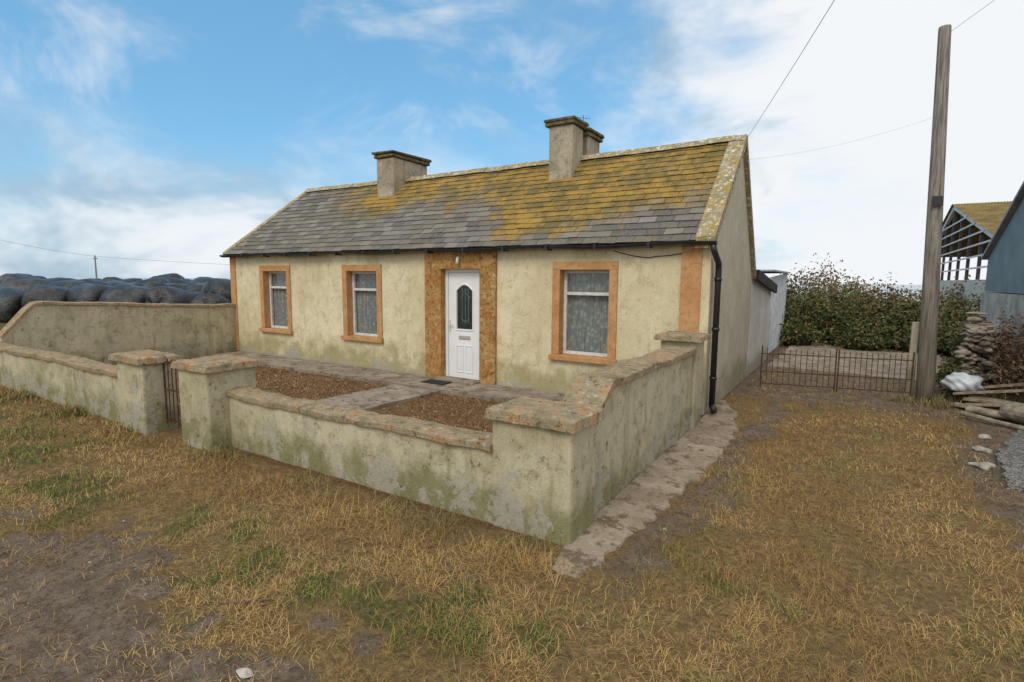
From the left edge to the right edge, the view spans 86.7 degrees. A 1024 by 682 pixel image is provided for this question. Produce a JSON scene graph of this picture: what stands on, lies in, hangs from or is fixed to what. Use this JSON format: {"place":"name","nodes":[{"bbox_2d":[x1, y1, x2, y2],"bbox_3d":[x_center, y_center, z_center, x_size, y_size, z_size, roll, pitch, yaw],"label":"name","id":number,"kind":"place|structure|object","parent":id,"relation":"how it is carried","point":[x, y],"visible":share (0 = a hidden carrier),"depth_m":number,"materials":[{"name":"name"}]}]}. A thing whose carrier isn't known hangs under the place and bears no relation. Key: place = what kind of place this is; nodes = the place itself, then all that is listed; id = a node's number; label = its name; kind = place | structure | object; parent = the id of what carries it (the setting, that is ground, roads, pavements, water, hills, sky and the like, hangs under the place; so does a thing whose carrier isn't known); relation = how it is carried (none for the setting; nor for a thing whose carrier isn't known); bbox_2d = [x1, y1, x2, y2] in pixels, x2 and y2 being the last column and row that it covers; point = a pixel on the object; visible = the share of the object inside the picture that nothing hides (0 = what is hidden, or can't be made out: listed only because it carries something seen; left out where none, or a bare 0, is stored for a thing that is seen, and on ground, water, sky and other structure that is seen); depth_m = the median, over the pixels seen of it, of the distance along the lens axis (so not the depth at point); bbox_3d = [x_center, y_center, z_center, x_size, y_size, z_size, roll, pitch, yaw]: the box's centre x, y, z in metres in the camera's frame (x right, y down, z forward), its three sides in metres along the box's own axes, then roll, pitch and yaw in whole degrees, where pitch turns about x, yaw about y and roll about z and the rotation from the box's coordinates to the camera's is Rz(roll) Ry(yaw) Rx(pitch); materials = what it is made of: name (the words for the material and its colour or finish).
{"place":"outdoors","nodes":[
{"label":"outdoors","id":0,"kind":"place"},
{"bbox_2d":[319,384,439,410],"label":"path","id":1,"kind":"structure","parent":0,"point":[377,398],"depth_m":8.53,"materials":[{"name":"concrete"}]},
{"bbox_2d":[207,351,564,402],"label":"pavement","id":2,"kind":"structure","parent":0,"point":[495,393],"depth_m":10.09,"materials":[{"name":"concrete"}]},
{"bbox_2d":[421,379,452,384],"bbox_3d":[-1.349,0.736,9.700,0.500,0.014,0.280,5,8,32],"label":"door mat","id":3,"kind":"object","parent":2,"relation":"on","point":[437,382],"depth_m":9.65,"materials":[{"name":"black rubber"}]},
{"bbox_2d":[46,277,921,300],"bbox_3d":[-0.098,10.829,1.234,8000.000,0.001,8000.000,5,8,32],"label":"sea","id":4,"kind":"structure","parent":0,"point":[915,287],"depth_m":1314.69,"materials":[{"name":"grey liquid"}]},
{"bbox_2d":[0,299,1023,681],"bbox_3d":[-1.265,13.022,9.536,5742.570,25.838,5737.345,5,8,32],"label":"ground","id":5,"kind":"structure","parent":0,"point":[88,615],"depth_m":3.61,"materials":[{"name":"brown plant"}]},
{"bbox_2d":[0,287,24,322],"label":"silage bale","id":6,"kind":"object","parent":5,"relation":"on","point":[10,302],"visible":0.35,"depth_m":15.17},
{"bbox_2d":[0,277,52,290],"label":"silage bale","id":7,"kind":"object","parent":5,"relation":"on","point":[25,283],"visible":0.17,"depth_m":16.81},
{"bbox_2d":[21,285,68,306],"bbox_3d":[-13.318,-1.078,15.632,1.076,1.010,1.082,10,11,-17],"label":"silage bale","id":8,"kind":"object","parent":5,"relation":"on","point":[43,293],"visible":0.38,"depth_m":15.25},
{"bbox_2d":[0,273,40,281],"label":"silage bale","id":9,"kind":"object","parent":8,"relation":"on","point":[4,277],"visible":0.16,"depth_m":18.52},
{"bbox_2d":[46,277,72,281],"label":"silage bale","id":10,"kind":"object","parent":5,"relation":"on","point":[56,279],"visible":0.1,"depth_m":21.63},
{"bbox_2d":[0,342,120,422],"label":"front boundary wall","id":11,"kind":"structure","parent":5,"relation":"on","point":[62,378],"depth_m":7.95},
{"bbox_2d":[47,280,87,289],"bbox_3d":[-13.982,-1.265,17.157,1.362,1.278,1.369,2,18,10],"label":"silage bale","id":12,"kind":"object","parent":5,"relation":"on","point":[68,284],"visible":0.07,"depth_m":16.81},
{"bbox_2d":[66,283,110,301],"bbox_3d":[-12.205,-1.071,15.939,1.323,1.251,1.327,7,14,23],"label":"silage bale","id":13,"kind":"object","parent":5,"relation":"on","point":[88,292],"visible":0.27,"depth_m":15.39},
{"bbox_2d":[78,279,111,286],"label":"silage bale","id":14,"kind":"object","parent":5,"relation":"on","point":[92,281],"visible":0.12,"depth_m":18.50},
{"bbox_2d":[93,255,97,277],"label":"utility pole","id":15,"kind":"object","parent":5,"relation":"on","point":[94,258],"visible":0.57,"depth_m":59.44,"materials":[{"name":"wood"}]},
{"bbox_2d":[97,256,229,264],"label":"overhead cable","id":16,"kind":"object","parent":15,"relation":"attached to","point":[169,261],"visible":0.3,"depth_m":60.04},
{"bbox_2d":[103,277,123,281],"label":"silage bale","id":17,"kind":"object","parent":5,"relation":"on","point":[106,279],"visible":0.09,"depth_m":23.05},
{"bbox_2d":[106,280,125,285],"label":"silage bale","id":18,"kind":"object","parent":5,"relation":"on","point":[113,282],"visible":0.13,"depth_m":20.17},
{"bbox_2d":[0,301,236,364],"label":"yard boundary wall","id":19,"kind":"structure","parent":5,"relation":"on","point":[98,331],"depth_m":11.48,"materials":[{"name":"beige paint"}]},
{"bbox_2d":[98,284,149,302],"bbox_3d":[-10.972,-1.008,15.621,1.282,1.207,1.291,10,7,8],"label":"silage bale","id":20,"kind":"object","parent":5,"relation":"on","point":[125,293],"visible":0.24,"depth_m":15.16},
{"bbox_2d":[120,278,142,282],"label":"silage bale","id":21,"kind":"object","parent":5,"relation":"on","point":[130,280],"visible":0.05,"depth_m":21.72},
{"bbox_2d":[126,283,145,286],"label":"silage bale","id":22,"kind":"object","parent":5,"relation":"on","point":[138,284],"visible":0.09,"depth_m":18.63},
{"bbox_2d":[108,349,180,434],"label":"gate pillar","id":23,"kind":"structure","parent":5,"relation":"on","point":[141,391],"depth_m":6.67,"materials":[{"name":"beige paint"}]},
{"bbox_2d":[163,359,181,424],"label":"garden gate","id":24,"kind":"structure","parent":23,"relation":"attached to","point":[170,419],"depth_m":6.64,"materials":[{"name":"metal"}]},
{"bbox_2d":[133,277,168,283],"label":"silage bale","id":25,"kind":"object","parent":5,"relation":"on","point":[156,280],"visible":0.16,"depth_m":20.15},
{"bbox_2d":[143,282,170,287],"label":"silage bale","id":26,"kind":"object","parent":5,"relation":"on","point":[150,285],"visible":0.09,"depth_m":16.98},
{"bbox_2d":[151,276,185,283],"bbox_3d":[-13.909,-1.945,21.907,1.380,1.294,1.393,9,-1,-2],"label":"silage bale","id":27,"kind":"object","parent":5,"relation":"on","point":[173,280],"visible":0.1,"depth_m":21.59},
{"bbox_2d":[145,286,194,303],"bbox_3d":[-9.988,-1.028,15.816,1.190,1.106,1.180,12,-1,8],"label":"silage bale","id":28,"kind":"object","parent":5,"relation":"on","point":[166,294],"visible":0.42,"depth_m":15.31},
{"bbox_2d":[158,273,184,278],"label":"silage bale","id":29,"kind":"object","parent":5,"relation":"on","point":[174,275],"visible":0.09,"depth_m":24.73},
{"bbox_2d":[164,283,189,289],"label":"silage bale","id":30,"kind":"object","parent":5,"relation":"on","point":[181,286],"visible":0.09,"depth_m":18.69},
{"bbox_2d":[185,283,203,291],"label":"silage bale","id":31,"kind":"object","parent":5,"relation":"on","point":[197,287],"visible":0.11,"depth_m":18.17},
{"bbox_2d":[191,291,200,296],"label":"silage bale","id":32,"kind":"object","parent":5,"relation":"on","point":[195,294],"visible":0.06,"depth_m":17.19},
{"bbox_2d":[190,277,210,282],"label":"silage bale","id":33,"kind":"object","parent":5,"relation":"on","point":[201,279],"visible":0.13,"depth_m":21.46},
{"bbox_2d":[189,293,231,303],"bbox_3d":[-8.745,-0.817,15.860,1.175,1.097,1.168,-11,-3,-16],"label":"silage bale","id":34,"kind":"object","parent":5,"relation":"on","point":[209,298],"visible":0.23,"depth_m":15.38},
{"bbox_2d":[201,278,231,301],"bbox_3d":[-9.107,-1.329,17.381,1.368,1.276,1.360,18,6,36],"label":"silage bale","id":35,"kind":"object","parent":5,"relation":"on","point":[220,286],"visible":0.18,"depth_m":16.80},
{"bbox_2d":[170,354,262,451],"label":"gate pillar","id":36,"kind":"structure","parent":5,"relation":"on","point":[206,383],"depth_m":6.04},
{"bbox_2d":[236,667,252,678],"bbox_3d":[-1.290,1.600,2.612,0.106,0.032,0.058,5,8,32],"label":"stone","id":37,"kind":"object","parent":5,"relation":"on","point":[244,673],"visible":1,"depth_m":2.60,"materials":[{"name":"white stone"}]},
{"bbox_2d":[220,598,271,603],"bbox_3d":[-1.557,1.518,3.159,0.287,0.028,0.044,0,7,-7],"label":"stick","id":38,"kind":"object","parent":5,"relation":"on","point":[227,602],"visible":0.94,"depth_m":3.15,"materials":[{"name":"brown wood"}]},
{"bbox_2d":[174,366,501,432],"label":"dead weeds","id":39,"kind":"object","parent":5,"relation":"on","point":[306,387],"visible":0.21,"depth_m":9.05,"materials":[{"name":"brown plant"}]},
{"bbox_2d":[226,386,492,523],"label":"front boundary wall","id":40,"kind":"structure","parent":5,"relation":"on","point":[433,463],"depth_m":4.91,"materials":[{"name":"beige paint"}]},
{"bbox_2d":[219,115,755,414],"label":"cottage","id":41,"kind":"structure","parent":5,"relation":"on","point":[577,253],"depth_m":9.65,"materials":[{"name":"paint"}]},
{"bbox_2d":[259,265,293,333],"bbox_3d":[-5.461,-0.988,12.792,1.200,1.570,0.400,5,8,32],"label":"window","id":42,"kind":"structure","parent":41,"relation":"in","point":[275,280],"depth_m":12.91,"materials":[{"name":"orange paint"}]},
{"bbox_2d":[341,264,383,342],"bbox_3d":[-3.020,-0.794,11.275,1.200,1.570,0.400,5,8,32],"label":"window","id":43,"kind":"structure","parent":41,"relation":"in","point":[361,284],"depth_m":11.38,"materials":[{"name":"orange paint"}]},
{"bbox_2d":[445,269,478,379],"bbox_3d":[-0.870,-0.301,9.947,0.870,2.030,0.106,5,8,32],"label":"door","id":44,"kind":"structure","parent":41,"relation":"in","point":[461,285],"depth_m":9.98,"materials":[{"name":"white plastic"}]},
{"bbox_2d":[548,261,618,364],"bbox_3d":[1.196,-0.467,8.655,1.170,1.590,0.400,5,8,32],"label":"window","id":45,"kind":"structure","parent":41,"relation":"in","point":[584,293],"depth_m":8.72,"materials":[{"name":"orange paint"}]},
{"bbox_2d":[747,0,834,137],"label":"overhead cable","id":46,"kind":"object","parent":41,"relation":"attached to","point":[796,61],"visible":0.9,"depth_m":5.50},
{"bbox_2d":[0,384,1020,578],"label":"rough grass tufts","id":47,"kind":"object","parent":5,"relation":"on","point":[76,411],"visible":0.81,"depth_m":5.70,"materials":[{"name":"plant"}]},
{"bbox_2d":[0,376,1023,681],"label":"green grass","id":48,"kind":"structure","parent":5,"relation":"on","point":[30,484],"depth_m":3.40,"materials":[{"name":"green plant"}]},
{"bbox_2d":[2,448,1023,678],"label":"pebbles","id":49,"kind":"object","parent":5,"relation":"on","point":[145,594],"visible":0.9,"depth_m":3.33,"materials":[{"name":"stone"}]},
{"bbox_2d":[484,396,604,545],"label":"corner pillar","id":50,"kind":"structure","parent":5,"relation":"on","point":[544,451],"depth_m":4.00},
{"bbox_2d":[561,346,696,515],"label":"side boundary wall","id":51,"kind":"structure","parent":5,"relation":"on","point":[644,402],"depth_m":5.11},
{"bbox_2d":[654,331,711,429],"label":"end pillar","id":52,"kind":"structure","parent":5,"relation":"on","point":[695,340],"depth_m":6.96,"materials":[{"name":"beige paint"}]},
{"bbox_2d":[746,270,777,376],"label":"outbuilding","id":53,"kind":"structure","parent":5,"relation":"on","point":[763,285],"depth_m":11.64,"materials":[{"name":"white paint"}]},
{"bbox_2d":[761,270,790,352],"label":"corrugated shed","id":54,"kind":"structure","parent":5,"relation":"on","point":[777,304],"depth_m":15.38,"materials":[{"name":"grey metal"}]},
{"bbox_2d":[759,346,837,390],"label":"drive gate","id":55,"kind":"structure","parent":5,"relation":"on","point":[794,372],"depth_m":9.54,"materials":[{"name":"metal"}]},
{"bbox_2d":[767,342,949,383],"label":"concrete yard","id":56,"kind":"structure","parent":5,"relation":"on","point":[780,362],"depth_m":12.82,"materials":[{"name":"grey concrete"}]},
{"bbox_2d":[780,253,970,319],"bbox_3d":[14.008,-1.558,19.941,11.128,3.427,4.181,3,7,18],"label":"bramble mound","id":57,"kind":"object","parent":5,"relation":"on","point":[833,288],"visible":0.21,"depth_m":19.71,"materials":[{"name":"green plant"}]},
{"bbox_2d":[778,274,986,357],"bbox_3d":[11.439,-0.583,15.305,8.218,2.591,3.903,5,8,32],"label":"bramble hedge","id":58,"kind":"object","parent":5,"relation":"on","point":[845,326],"visible":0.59,"depth_m":15.57,"materials":[{"name":"green plant"}]},
{"bbox_2d":[905,322,919,395],"bbox_3d":[6.816,0.349,9.230,0.123,1.360,0.151,5,8,32],"label":"gate post","id":59,"kind":"object","parent":5,"relation":"on","point":[914,338],"visible":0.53,"depth_m":9.17,"materials":[{"name":"grey concrete"}]},
{"bbox_2d":[915,24,951,400],"bbox_3d":[6.734,-1.833,8.602,0.412,6.024,0.280,5,8,32],"label":"utility pole","id":60,"kind":"object","parent":5,"relation":"on","point":[927,357],"visible":0.97,"depth_m":8.56,"materials":[{"name":"brown wood"}]},
{"bbox_2d":[836,349,914,395],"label":"drive gate","id":61,"kind":"structure","parent":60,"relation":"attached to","point":[876,377],"depth_m":9.15,"materials":[{"name":"metal"}]},
{"bbox_2d":[939,279,987,311],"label":"yard wall","id":62,"kind":"structure","parent":5,"relation":"on","point":[969,285],"depth_m":18.77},
{"bbox_2d":[947,311,999,396],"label":"rubble wall","id":63,"kind":"structure","parent":5,"relation":"on","point":[978,339],"depth_m":8.95,"materials":[{"name":"stone"}]},
{"bbox_2d":[935,315,1000,394],"bbox_3d":[8.105,0.210,9.632,2.503,1.345,0.909,-6,9,-43],"label":"wall ivy","id":64,"kind":"object","parent":63,"relation":"attached to","point":[948,366],"depth_m":9.27,"materials":[{"name":"green plant"}]},
{"bbox_2d":[940,201,1011,279],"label":"open frame barn","id":65,"kind":"structure","parent":5,"relation":"on","point":[968,230],"depth_m":22.21,"materials":[{"name":"metal"}]},
{"bbox_2d":[967,462,995,469],"bbox_3d":[4.938,1.317,5.709,0.181,0.115,0.176,0,7,-9],"label":"stone","id":66,"kind":"object","parent":5,"relation":"on","point":[985,465],"visible":0.85,"depth_m":5.65,"materials":[{"name":"grey stone"}]},
{"bbox_2d":[972,445,992,452],"bbox_3d":[5.409,1.254,6.229,0.176,0.094,0.130,3,7,19],"label":"stone","id":67,"kind":"object","parent":5,"relation":"on","point":[981,449],"visible":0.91,"depth_m":6.19,"materials":[{"name":"grey stone"}]},
{"bbox_2d":[978,434,991,439],"bbox_3d":[5.815,1.185,6.662,0.113,0.079,0.110,-1,7,-11],"label":"stone","id":68,"kind":"object","parent":5,"relation":"on","point":[984,436],"visible":1,"depth_m":6.64,"materials":[{"name":"grey stone"}]},
{"bbox_2d":[965,405,1008,419],"bbox_3d":[6.899,1.044,7.578,0.108,0.124,0.911,-2,7,-24],"label":"log","id":69,"kind":"object","parent":5,"relation":"on","point":[983,411],"visible":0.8,"depth_m":7.76,"materials":[{"name":"brown wood"}]},
{"bbox_2d":[951,402,999,410],"bbox_3d":[6.992,1.035,7.635,0.140,0.076,1.521,-1,7,-12],"label":"plank","id":70,"kind":"object","parent":69,"relation":"on","point":[958,404],"visible":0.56,"depth_m":8.23,"materials":[{"name":"brown wood"}]},
{"bbox_2d":[963,403,1001,406],"bbox_3d":[7.144,0.911,7.675,0.080,0.256,1.185,-3,8,-30],"label":"plank","id":71,"kind":"object","parent":70,"relation":"on","point":[984,404],"visible":0.56,"depth_m":7.98,"materials":[{"name":"brown wood"}]},
{"bbox_2d":[963,397,1003,403],"bbox_3d":[7.292,0.933,7.583,0.120,0.156,1.736,-1,7,-16],"label":"plank","id":72,"kind":"object","parent":70,"relation":"on","point":[978,400],"visible":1,"depth_m":8.17,"materials":[{"name":"brown wood"}]},
{"bbox_2d":[960,411,1023,430],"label":"log","id":73,"kind":"object","parent":5,"relation":"on","point":[991,420],"visible":1,"depth_m":7.33,"materials":[{"name":"brown wood"}]},
{"bbox_2d":[968,394,1023,409],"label":"log","id":74,"kind":"object","parent":5,"relation":"on","point":[977,396],"visible":0.37,"depth_m":8.24,"materials":[{"name":"brown wood"}]},
{"bbox_2d":[953,389,1023,394],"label":"plank","id":75,"kind":"object","parent":74,"relation":"on","point":[992,391],"visible":1,"depth_m":8.18,"materials":[{"name":"brown wood"}]},
{"bbox_2d":[940,372,983,391],"bbox_3d":[7.215,0.639,8.698,0.554,0.294,0.450,5,8,32],"label":"plastic sack","id":76,"kind":"object","parent":75,"relation":"on","point":[961,381],"visible":0.94,"depth_m":8.58,"materials":[{"name":"white plastic"}]},
{"bbox_2d":[982,383,1023,388],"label":"plank","id":77,"kind":"object","parent":75,"relation":"on","point":[1004,385],"depth_m":8.30,"materials":[{"name":"brown wood"}]},
{"bbox_2d":[976,304,1023,401],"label":"weed clump","id":78,"kind":"object","parent":5,"relation":"on","point":[1011,355],"visible":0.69,"depth_m":8.80,"materials":[{"name":"brown plant"}]},
{"bbox_2d":[979,181,1023,397],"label":"farm shed","id":79,"kind":"structure","parent":5,"relation":"on","point":[1003,254],"depth_m":10.81,"materials":[{"name":"blue-grey painted sheet metal"},{"name":"dark metal trim"}]},
{"bbox_2d":[994,430,1023,492],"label":"gravel patch","id":80,"kind":"object","parent":5,"relation":"on","point":[1009,457],"visible":0.88,"depth_m":5.77,"materials":[{"name":"grey gravel"}]},
{"bbox_2d":[999,401,1023,422],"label":"log","id":81,"kind":"object","parent":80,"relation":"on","point":[1012,411],"visible":1,"depth_m":7.43,"materials":[{"name":"brown wood"}]},
{"bbox_2d":[0,372,1023,681],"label":"dry grass","id":82,"kind":"structure","parent":0,"point":[420,560],"depth_m":3.60,"materials":[{"name":"plant"}]},
{"bbox_2d":[0,0,1023,284],"label":"sky","id":83,"kind":"structure","parent":0,"point":[162,131],"materials":[{"name":"blue"}]},
{"bbox_2d":[552,400,738,578],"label":"side path","id":84,"kind":"structure","parent":0,"point":[653,484],"depth_m":4.88,"materials":[{"name":"concrete"}]}
]}

